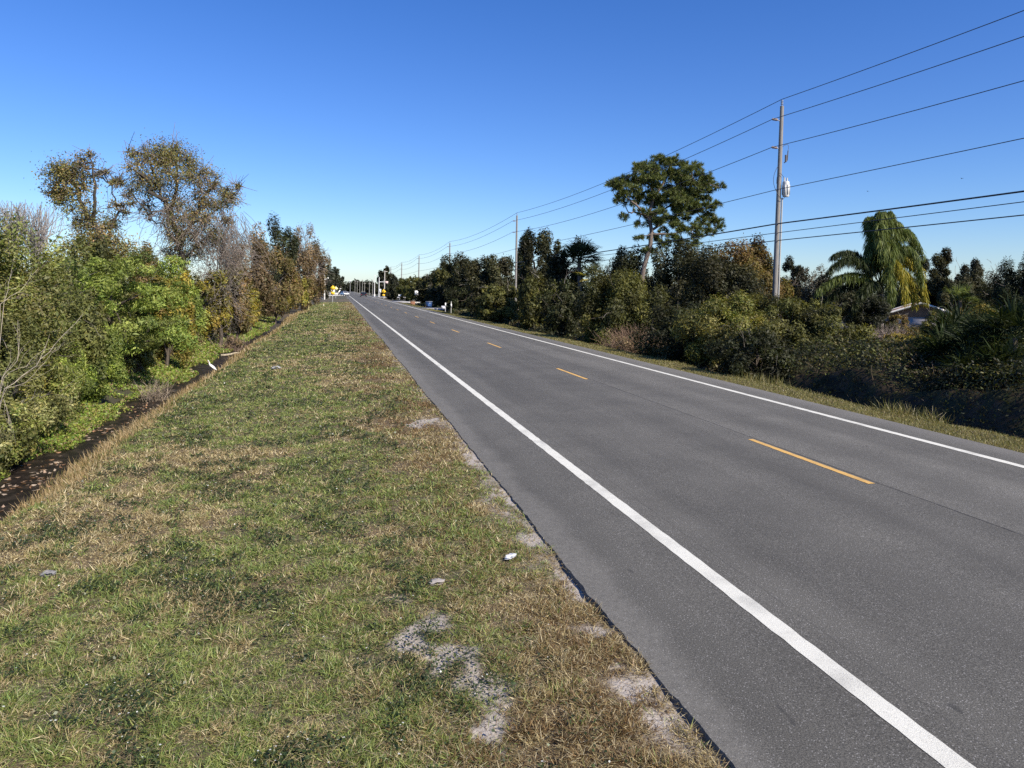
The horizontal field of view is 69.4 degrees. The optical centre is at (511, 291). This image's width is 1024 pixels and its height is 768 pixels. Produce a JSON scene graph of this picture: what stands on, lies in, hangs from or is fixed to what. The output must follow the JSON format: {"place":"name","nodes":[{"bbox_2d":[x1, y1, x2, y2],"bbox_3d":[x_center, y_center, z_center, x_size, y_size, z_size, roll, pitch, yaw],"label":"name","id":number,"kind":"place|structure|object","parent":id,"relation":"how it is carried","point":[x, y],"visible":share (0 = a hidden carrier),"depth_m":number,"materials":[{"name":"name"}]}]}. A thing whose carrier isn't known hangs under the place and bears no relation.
{"place":"outdoors","nodes":[
{"label":"outdoors","id":0,"kind":"place"},
{"bbox_2d":[0,331,272,520],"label":"water","id":1,"kind":"structure","parent":0,"point":[11,496],"depth_m":15.57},
{"bbox_2d":[0,383,183,518],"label":"fallen leaves","id":2,"kind":"object","parent":1,"relation":"on","point":[44,471],"visible":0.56,"depth_m":14.00,"materials":[{"name":"brown plant"}]},
{"bbox_2d":[0,285,1023,767],"bbox_3d":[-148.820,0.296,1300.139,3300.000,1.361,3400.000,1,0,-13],"label":"ground","id":3,"kind":"structure","parent":0,"point":[654,719],"depth_m":6.36,"materials":[{"name":"plant"}]},
{"bbox_2d":[0,199,45,259],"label":"bare tree","id":4,"kind":"object","parent":3,"relation":"on","point":[6,209],"visible":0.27,"depth_m":65.97,"materials":[{"name":"grey plant"}]},
{"bbox_2d":[0,389,57,477],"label":"shrub","id":5,"kind":"object","parent":3,"relation":"on","point":[8,443],"visible":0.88,"depth_m":13.73,"materials":[{"name":"green plant"}]},
{"bbox_2d":[0,307,68,466],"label":"shrub","id":6,"kind":"object","parent":3,"relation":"on","point":[9,342],"visible":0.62,"depth_m":14.43,"materials":[{"name":"green plant"}]},
{"bbox_2d":[3,201,70,269],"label":"bare tree","id":7,"kind":"object","parent":3,"relation":"on","point":[44,232],"visible":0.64,"depth_m":66.59,"materials":[{"name":"grey plant"}]},
{"bbox_2d":[0,206,79,400],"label":"shrub","id":8,"kind":"object","parent":3,"relation":"on","point":[47,312],"visible":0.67,"depth_m":16.10,"materials":[{"name":"green plant"}]},
{"bbox_2d":[0,257,82,437],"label":"bare shrub","id":9,"kind":"object","parent":3,"relation":"on","point":[22,357],"visible":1,"depth_m":11.41,"materials":[{"name":"beige plant"}]},
{"bbox_2d":[13,359,89,436],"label":"shrub","id":10,"kind":"object","parent":3,"relation":"on","point":[66,392],"visible":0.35,"depth_m":16.91,"materials":[{"name":"green plant"}]},
{"bbox_2d":[40,282,90,362],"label":"shrub","id":11,"kind":"object","parent":3,"relation":"on","point":[74,309],"visible":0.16,"depth_m":19.05,"materials":[{"name":"green plant"}]},
{"bbox_2d":[23,234,111,395],"bbox_3d":[-12.602,0.684,20.426,3.723,4.709,2.914,1,0,22],"label":"shrub","id":12,"kind":"object","parent":3,"relation":"on","point":[91,325],"visible":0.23,"depth_m":20.58,"materials":[{"name":"green plant"}]},
{"bbox_2d":[42,320,97,403],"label":"shrub","id":13,"kind":"object","parent":3,"relation":"on","point":[86,388],"visible":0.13,"depth_m":19.11,"materials":[{"name":"green plant"}]},
{"bbox_2d":[65,233,136,326],"bbox_3d":[-15.406,0.281,27.368,2.690,4.878,3.348,1,0,-13],"label":"shrub","id":14,"kind":"object","parent":3,"relation":"on","point":[99,251],"visible":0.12,"depth_m":27.24,"materials":[{"name":"green plant"}]},
{"bbox_2d":[83,328,129,404],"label":"shrub","id":15,"kind":"object","parent":3,"relation":"on","point":[115,372],"visible":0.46,"depth_m":21.14,"materials":[{"name":"green plant"}]},
{"bbox_2d":[53,245,202,385],"bbox_3d":[-13.042,0.785,24.340,5.082,4.757,5.030,1,0,-33],"label":"elderberry bush","id":16,"kind":"object","parent":3,"relation":"on","point":[104,289],"visible":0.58,"depth_m":24.02,"materials":[{"name":"green plant"}]},
{"bbox_2d":[118,310,160,371],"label":"shrub","id":17,"kind":"object","parent":3,"relation":"on","point":[146,359],"visible":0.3,"depth_m":26.95,"materials":[{"name":"green plant"}]},
{"bbox_2d":[0,316,280,480],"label":"ditch weeds","id":18,"kind":"object","parent":3,"relation":"on","point":[89,416],"visible":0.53,"depth_m":24.27,"materials":[{"name":"green plant"}]},
{"bbox_2d":[6,284,290,400],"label":"undergrowth","id":19,"kind":"object","parent":3,"relation":"on","point":[201,336],"visible":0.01,"depth_m":39.80,"materials":[{"name":"green plant"}]},
{"bbox_2d":[30,144,158,300],"bbox_3d":[-17.500,-2.882,31.066,4.814,6.505,3.532,1,0,-13],"label":"vine draped tree","id":20,"kind":"object","parent":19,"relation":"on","point":[62,173],"visible":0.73,"depth_m":30.59,"materials":[{"name":"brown plant"}]},
{"bbox_2d":[107,125,280,279],"bbox_3d":[-16.116,-3.886,37.156,7.869,9.491,4.922,1,0,2],"label":"gnarled tree","id":21,"kind":"object","parent":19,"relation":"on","point":[166,157],"visible":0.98,"depth_m":37.03,"materials":[{"name":"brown plant"}]},
{"bbox_2d":[128,232,169,296],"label":"shrub","id":22,"kind":"object","parent":3,"relation":"on","point":[140,277],"visible":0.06,"depth_m":33.05,"materials":[{"name":"green plant"}]},
{"bbox_2d":[0,310,306,536],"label":"dry grass","id":23,"kind":"structure","parent":3,"relation":"on","point":[85,462],"depth_m":13.48,"materials":[{"name":"plant"}]},
{"bbox_2d":[131,375,177,401],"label":"brush clump","id":24,"kind":"object","parent":3,"relation":"on","point":[159,396],"visible":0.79,"depth_m":23.02,"materials":[{"name":"brown plant"}]},
{"bbox_2d":[119,290,195,361],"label":"shrub","id":25,"kind":"object","parent":3,"relation":"on","point":[137,314],"visible":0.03,"depth_m":31.04,"materials":[{"name":"green plant"}]},
{"bbox_2d":[135,256,199,368],"bbox_3d":[-14.224,0.866,30.537,2.308,4.852,2.498,1,0,41],"label":"shrub","id":26,"kind":"object","parent":3,"relation":"on","point":[190,311],"visible":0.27,"depth_m":30.60,"materials":[{"name":"green plant"}]},
{"bbox_2d":[163,268,209,354],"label":"shrub","id":27,"kind":"object","parent":3,"relation":"on","point":[199,322],"visible":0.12,"depth_m":35.11,"materials":[{"name":"green plant"}]},
{"bbox_2d":[190,270,233,339],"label":"shrub","id":28,"kind":"object","parent":3,"relation":"on","point":[214,322],"visible":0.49,"depth_m":42.56,"materials":[{"name":"green plant"}]},
{"bbox_2d":[169,203,268,345],"bbox_3d":[-17.262,-0.519,43.242,5.791,9.418,6.095,1,0,-13],"label":"bare bush","id":29,"kind":"object","parent":3,"relation":"on","point":[220,328],"visible":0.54,"depth_m":42.96,"materials":[{"name":"brown plant"}]},
{"bbox_2d":[214,335,250,350],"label":"brush clump","id":30,"kind":"object","parent":3,"relation":"on","point":[235,344],"visible":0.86,"depth_m":41.35,"materials":[{"name":"brown plant"}]},
{"bbox_2d":[225,257,253,338],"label":"shrub","id":31,"kind":"object","parent":3,"relation":"on","point":[242,327],"visible":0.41,"depth_m":46.99,"materials":[{"name":"green plant"}]},
{"bbox_2d":[219,221,280,328],"bbox_3d":[-21.002,-1.190,58.480,5.562,8.794,5.067,1,0,-35],"label":"tree","id":32,"kind":"object","parent":3,"relation":"on","point":[266,295],"visible":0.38,"depth_m":58.06,"materials":[{"name":"brown plant"}]},
{"bbox_2d":[237,278,262,332],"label":"shrub","id":33,"kind":"object","parent":3,"relation":"on","point":[257,304],"visible":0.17,"depth_m":53.38,"materials":[{"name":"green plant"}]},
{"bbox_2d":[252,210,300,314],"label":"evergreen tree","id":34,"kind":"object","parent":3,"relation":"on","point":[275,233],"visible":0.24,"depth_m":79.55,"materials":[{"name":"green plant"}]},
{"bbox_2d":[254,245,303,323],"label":"shrub","id":35,"kind":"object","parent":3,"relation":"on","point":[289,269],"visible":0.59,"depth_m":68.16,"materials":[{"name":"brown plant"}]},
{"bbox_2d":[277,278,308,313],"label":"shrub","id":36,"kind":"object","parent":3,"relation":"on","point":[290,301],"visible":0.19,"depth_m":85.89,"materials":[{"name":"green plant"}]},
{"bbox_2d":[290,275,317,310],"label":"shrub","id":37,"kind":"object","parent":3,"relation":"on","point":[312,290],"visible":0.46,"depth_m":92.48,"materials":[{"name":"green plant"}]},
{"bbox_2d":[283,222,329,309],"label":"tree","id":38,"kind":"object","parent":3,"relation":"on","point":[301,260],"visible":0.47,"depth_m":100.68,"materials":[{"name":"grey plant"}]},
{"bbox_2d":[301,239,331,304],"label":"tree","id":39,"kind":"object","parent":3,"relation":"on","point":[320,281],"visible":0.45,"depth_m":120.49,"materials":[{"name":"brown plant"}]},
{"bbox_2d":[316,261,334,298],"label":"tree","id":40,"kind":"object","parent":3,"relation":"on","point":[329,285],"visible":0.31,"depth_m":193.84,"materials":[{"name":"green plant"}]},
{"bbox_2d":[326,266,340,292],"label":"tree","id":41,"kind":"object","parent":3,"relation":"on","point":[335,277],"visible":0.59,"depth_m":290.64,"materials":[{"name":"green plant"}]},
{"bbox_2d":[377,265,391,296],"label":"tree","id":42,"kind":"object","parent":3,"relation":"on","point":[381,276],"visible":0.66,"depth_m":295.17,"materials":[{"name":"green plant"}]},
{"bbox_2d":[384,284,398,299],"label":"tree","id":43,"kind":"object","parent":3,"relation":"on","point":[391,288],"visible":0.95,"depth_m":240.65,"materials":[{"name":"green plant"}]},
{"bbox_2d":[405,274,427,300],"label":"tree","id":44,"kind":"object","parent":3,"relation":"on","point":[410,293],"visible":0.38,"depth_m":173.93,"materials":[{"name":"green plant"}]},
{"bbox_2d":[414,271,436,302],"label":"tree","id":45,"kind":"object","parent":3,"relation":"on","point":[421,288],"visible":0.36,"depth_m":149.32,"materials":[{"name":"green plant"}]},
{"bbox_2d":[424,284,447,306],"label":"shrub","id":46,"kind":"object","parent":3,"relation":"on","point":[436,296],"visible":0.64,"depth_m":123.72,"materials":[{"name":"green plant"}]},
{"bbox_2d":[430,268,455,302],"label":"shrub","id":47,"kind":"object","parent":3,"relation":"on","point":[440,276],"visible":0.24,"depth_m":134.52,"materials":[{"name":"green plant"}]},
{"bbox_2d":[444,279,472,308],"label":"shrub","id":48,"kind":"object","parent":3,"relation":"on","point":[460,290],"visible":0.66,"depth_m":106.44,"materials":[{"name":"green plant"}]},
{"bbox_2d":[439,251,481,299],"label":"oak tree","id":49,"kind":"object","parent":3,"relation":"on","point":[456,279],"visible":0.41,"depth_m":118.30,"materials":[{"name":"green plant"}]},
{"bbox_2d":[459,253,515,313],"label":"oak tree","id":50,"kind":"object","parent":3,"relation":"on","point":[493,270],"visible":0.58,"depth_m":85.32,"materials":[{"name":"green plant"}]},
{"bbox_2d":[472,281,520,321],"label":"shrub","id":51,"kind":"object","parent":3,"relation":"on","point":[495,296],"visible":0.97,"depth_m":70.77,"materials":[{"name":"green plant"}]},
{"bbox_2d":[513,213,517,300],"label":"utility pole","id":52,"kind":"object","parent":3,"relation":"on","point":[516,252],"visible":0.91,"depth_m":105.34,"materials":[{"name":"grey wood"}]},
{"bbox_2d":[517,227,533,300],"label":"evergreen tree","id":53,"kind":"object","parent":3,"relation":"on","point":[520,258],"visible":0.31,"depth_m":110.53,"materials":[{"name":"green plant"}]},
{"bbox_2d":[518,227,553,315],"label":"oak tree","id":54,"kind":"object","parent":3,"relation":"on","point":[542,245],"visible":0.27,"depth_m":74.28,"materials":[{"name":"green plant"}]},
{"bbox_2d":[517,267,559,329],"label":"cedar bush","id":55,"kind":"object","parent":3,"relation":"on","point":[529,313],"visible":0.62,"depth_m":60.28,"materials":[{"name":"green plant"}]},
{"bbox_2d":[536,268,585,337],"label":"shrub","id":56,"kind":"object","parent":3,"relation":"on","point":[562,315],"visible":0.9,"depth_m":50.48,"materials":[{"name":"green plant"}]},
{"bbox_2d":[544,235,588,317],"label":"oak tree","id":57,"kind":"object","parent":3,"relation":"on","point":[555,260],"visible":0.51,"depth_m":66.01,"materials":[{"name":"green plant"}]},
{"bbox_2d":[558,236,604,317],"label":"fan palm","id":58,"kind":"object","parent":3,"relation":"on","point":[588,249],"visible":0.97,"depth_m":64.34,"materials":[{"name":"green plant"}]},
{"bbox_2d":[575,261,611,318],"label":"fan palm","id":59,"kind":"object","parent":3,"relation":"on","point":[584,273],"visible":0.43,"depth_m":61.09,"materials":[{"name":"green plant"}]},
{"bbox_2d":[573,265,671,345],"bbox_3d":[6.312,1.143,44.034,5.177,5.643,5.553,1,0,-13],"label":"willow bush","id":60,"kind":"object","parent":3,"relation":"on","point":[629,307],"visible":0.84,"depth_m":43.11,"materials":[{"name":"green plant"}]},
{"bbox_2d":[598,244,649,313],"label":"oak tree","id":61,"kind":"object","parent":3,"relation":"on","point":[622,257],"visible":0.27,"depth_m":59.69,"materials":[{"name":"green plant"}]},
{"bbox_2d":[590,323,659,352],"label":"dry reeds","id":62,"kind":"object","parent":3,"relation":"on","point":[625,342],"visible":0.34,"depth_m":38.58,"materials":[{"name":"brown plant"}]},
{"bbox_2d":[603,152,727,285],"bbox_3d":[12.345,-3.865,59.179,11.221,14.961,5.012,1,0,-13],"label":"pine tree","id":63,"kind":"object","parent":3,"relation":"on","point":[688,195],"visible":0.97,"depth_m":58.87,"materials":[{"name":"green plant"}]},
{"bbox_2d":[627,300,708,362],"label":"shrub","id":64,"kind":"object","parent":3,"relation":"on","point":[666,318],"visible":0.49,"depth_m":33.43,"materials":[{"name":"green plant"}]},
{"bbox_2d":[642,239,721,317],"bbox_3d":[11.455,0.433,50.541,5.519,8.110,5.675,1,0,-13],"label":"oak tree","id":65,"kind":"object","parent":3,"relation":"on","point":[663,276],"visible":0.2,"depth_m":49.97,"materials":[{"name":"green plant"}]},
{"bbox_2d":[402,303,1023,452],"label":"grass verge","id":66,"kind":"structure","parent":3,"relation":"on","point":[805,396],"depth_m":19.74,"materials":[{"name":"plant"}]},
{"bbox_2d":[415,302,1023,438],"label":"undergrowth","id":67,"kind":"object","parent":3,"relation":"on","point":[863,372],"visible":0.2,"depth_m":21.39,"materials":[{"name":"green plant"}]},
{"bbox_2d":[671,245,767,325],"bbox_3d":[11.724,0.562,42.559,5.365,7.045,4.881,1,0,8],"label":"oak tree","id":68,"kind":"object","parent":3,"relation":"on","point":[723,280],"visible":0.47,"depth_m":41.68,"materials":[{"name":"green plant"}]},
{"bbox_2d":[669,289,783,369],"bbox_3d":[8.948,1.925,30.647,4.419,4.121,3.940,1,0,-13],"label":"shrub","id":69,"kind":"object","parent":3,"relation":"on","point":[702,328],"visible":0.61,"depth_m":30.25,"materials":[{"name":"green plant"}]},
{"bbox_2d":[718,310,761,326],"bbox_3d":[9.217,2.261,30.402,1.993,3.411,1.644,1,0,-13],"label":"saw palmetto","id":70,"kind":"object","parent":3,"relation":"on","point":[739,314],"visible":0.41,"depth_m":30.11,"materials":[{"name":"green plant"}]},
{"bbox_2d":[703,319,801,384],"bbox_3d":[8.458,2.231,26.359,3.290,3.045,3.229,1,0,-13],"label":"shrub","id":71,"kind":"object","parent":3,"relation":"on","point":[768,345],"visible":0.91,"depth_m":25.75,"materials":[{"name":"green plant"}]},
{"bbox_2d":[711,232,795,322],"bbox_3d":[17.029,-0.301,52.922,6.021,8.068,5.776,1,0,-13],"label":"tree","id":72,"kind":"object","parent":3,"relation":"on","point":[758,255],"visible":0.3,"depth_m":51.84,"materials":[{"name":"brown plant"}]},
{"bbox_2d":[771,100,789,321],"bbox_3d":[15.237,-3.552,42.165,1.078,14.769,0.422,1,0,9],"label":"utility pole","id":73,"kind":"object","parent":3,"relation":"on","point":[777,248],"visible":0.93,"depth_m":42.12,"materials":[{"name":"grey wood"}]},
{"bbox_2d":[389,80,1023,272],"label":"overhead wire","id":74,"kind":"object","parent":73,"relation":"attached to","point":[780,145],"visible":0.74,"depth_m":38.45,"materials":[{"name":"metal"}]},
{"bbox_2d":[391,36,1023,269],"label":"overhead wire","id":75,"kind":"object","parent":73,"relation":"attached to","point":[781,116],"visible":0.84,"depth_m":38.73,"materials":[{"name":"metal"}]},
{"bbox_2d":[403,138,1023,274],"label":"overhead wire","id":76,"kind":"object","parent":73,"relation":"attached to","point":[808,183],"visible":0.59,"depth_m":36.97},
{"bbox_2d":[404,190,1023,279],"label":"overhead wire","id":77,"kind":"object","parent":73,"relation":"attached to","point":[837,216],"visible":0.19,"depth_m":35.92,"materials":[{"name":"metal"}]},
{"bbox_2d":[482,201,1023,270],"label":"overhead wire","id":78,"kind":"object","parent":73,"relation":"attached to","point":[849,223],"visible":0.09,"depth_m":35.00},
{"bbox_2d":[514,214,1023,269],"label":"overhead wire","id":79,"kind":"object","parent":73,"relation":"attached to","point":[866,231],"visible":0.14,"depth_m":34.14,"materials":[{"name":"metal"}]},
{"bbox_2d":[738,291,831,353],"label":"shrub","id":80,"kind":"object","parent":3,"relation":"on","point":[775,308],"visible":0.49,"depth_m":33.11,"materials":[{"name":"green plant"}]},
{"bbox_2d":[780,255,805,303],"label":"tree","id":81,"kind":"object","parent":3,"relation":"on","point":[790,266],"visible":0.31,"depth_m":135.21,"materials":[{"name":"green plant"}]},
{"bbox_2d":[795,264,832,310],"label":"tree","id":82,"kind":"object","parent":3,"relation":"on","point":[811,288],"visible":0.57,"depth_m":130.28,"materials":[{"name":"green plant"}]},
{"bbox_2d":[784,302,878,353],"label":"shrub","id":83,"kind":"object","parent":3,"relation":"on","point":[830,313],"visible":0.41,"depth_m":32.20,"materials":[{"name":"green plant"}]},
{"bbox_2d":[815,275,870,306],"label":"tree","id":84,"kind":"object","parent":3,"relation":"on","point":[824,280],"visible":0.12,"depth_m":127.11,"materials":[{"name":"green plant"}]},
{"bbox_2d":[824,289,884,325],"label":"shrub","id":85,"kind":"object","parent":3,"relation":"on","point":[844,300],"visible":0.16,"depth_m":80.11,"materials":[{"name":"green plant"}]},
{"bbox_2d":[812,210,930,325],"bbox_3d":[25.681,-1.028,52.207,9.546,9.832,3.992,1,0,-13],"label":"feather palm","id":86,"kind":"object","parent":3,"relation":"on","point":[890,259],"visible":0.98,"depth_m":51.62,"materials":[{"name":"green plant"}]},
{"bbox_2d":[844,293,898,338],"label":"shrub","id":87,"kind":"object","parent":3,"relation":"on","point":[878,310],"visible":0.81,"depth_m":49.86,"materials":[{"name":"green plant"}]},
{"bbox_2d":[866,322,909,340],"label":"dry reeds","id":88,"kind":"object","parent":3,"relation":"on","point":[878,330],"visible":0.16,"depth_m":48.73,"materials":[{"name":"beige plant"}]},
{"bbox_2d":[874,310,925,335],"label":"shrub","id":89,"kind":"object","parent":3,"relation":"on","point":[904,322],"visible":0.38,"depth_m":52.83,"materials":[{"name":"green plant"}]},
{"bbox_2d":[882,328,940,362],"bbox_3d":[13.603,2.484,24.240,2.774,2.708,3.617,1,0,-13],"label":"saw palmetto","id":90,"kind":"object","parent":3,"relation":"on","point":[910,347],"visible":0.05,"depth_m":24.15,"materials":[{"name":"green plant"}]},
{"bbox_2d":[884,302,946,327],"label":"house","id":91,"kind":"structure","parent":3,"relation":"on","point":[921,313],"depth_m":81.89,"materials":[{"name":"concrete"}]},
{"bbox_2d":[894,275,972,310],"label":"tree","id":92,"kind":"object","parent":3,"relation":"on","point":[932,298],"visible":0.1,"depth_m":100.52,"materials":[{"name":"green plant"}]},
{"bbox_2d":[897,313,1001,369],"bbox_3d":[13.219,2.125,22.647,3.216,3.087,3.076,1,0,-13],"label":"saw palmetto","id":93,"kind":"object","parent":3,"relation":"on","point":[932,344],"visible":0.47,"depth_m":22.48,"materials":[{"name":"green plant"}]},
{"bbox_2d":[917,247,986,314],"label":"cypress tree","id":94,"kind":"object","parent":3,"relation":"on","point":[940,273],"visible":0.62,"depth_m":93.01,"materials":[{"name":"green plant"}]},
{"bbox_2d":[908,292,1002,353],"bbox_3d":[14.592,1.807,23.908,3.344,3.601,2.935,1,0,-13],"label":"saw palmetto","id":95,"kind":"object","parent":3,"relation":"on","point":[955,312],"visible":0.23,"depth_m":24.06,"materials":[{"name":"green plant"}]},
{"bbox_2d":[920,333,994,391],"bbox_3d":[12.659,2.516,20.469,2.714,2.790,2.782,1,0,-13],"label":"saw palmetto","id":96,"kind":"object","parent":3,"relation":"on","point":[966,354],"visible":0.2,"depth_m":20.36,"materials":[{"name":"green plant"}]},
{"bbox_2d":[943,283,983,311],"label":"fan palm","id":97,"kind":"object","parent":3,"relation":"on","point":[961,293],"visible":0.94,"depth_m":78.53,"materials":[{"name":"green plant"}]},
{"bbox_2d":[936,304,1023,364],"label":"saw palmetto","id":98,"kind":"object","parent":3,"relation":"on","point":[966,335],"visible":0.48,"depth_m":21.16,"materials":[{"name":"green plant"}]},
{"bbox_2d":[948,326,1023,389],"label":"saw palmetto","id":99,"kind":"object","parent":3,"relation":"on","point":[1000,353],"visible":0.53,"depth_m":18.59,"materials":[{"name":"green plant"}]},
{"bbox_2d":[971,279,1013,313],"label":"tree","id":100,"kind":"object","parent":3,"relation":"on","point":[987,293],"visible":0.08,"depth_m":81.12,"materials":[{"name":"green plant"}]},
{"bbox_2d":[966,289,1023,351],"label":"saw palmetto","id":101,"kind":"object","parent":3,"relation":"on","point":[1008,317],"visible":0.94,"depth_m":20.07,"materials":[{"name":"green plant"}]},
{"bbox_2d":[990,251,1023,311],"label":"pine tree","id":102,"kind":"object","parent":3,"relation":"on","point":[1009,276],"visible":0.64,"depth_m":73.39,"materials":[{"name":"green plant"}]},
{"bbox_2d":[0,0,1023,294],"label":"sky","id":103,"kind":"structure","parent":0,"point":[401,131],"materials":[{"name":"blue"}]},
{"bbox_2d":[346,291,1023,767],"bbox_3d":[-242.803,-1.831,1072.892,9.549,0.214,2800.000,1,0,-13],"label":"road","id":104,"kind":"structure","parent":0,"point":[766,579],"depth_m":8.02,"materials":[{"name":"asphalt"}]},
{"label":"utility pole","id":105,"kind":"object","parent":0,"visible":0},
{"bbox_2d":[395,10,1023,266],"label":"overhead wire","id":106,"kind":"object","parent":105,"relation":"attached to","point":[793,95],"visible":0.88,"depth_m":38.14,"materials":[{"name":"metal"}]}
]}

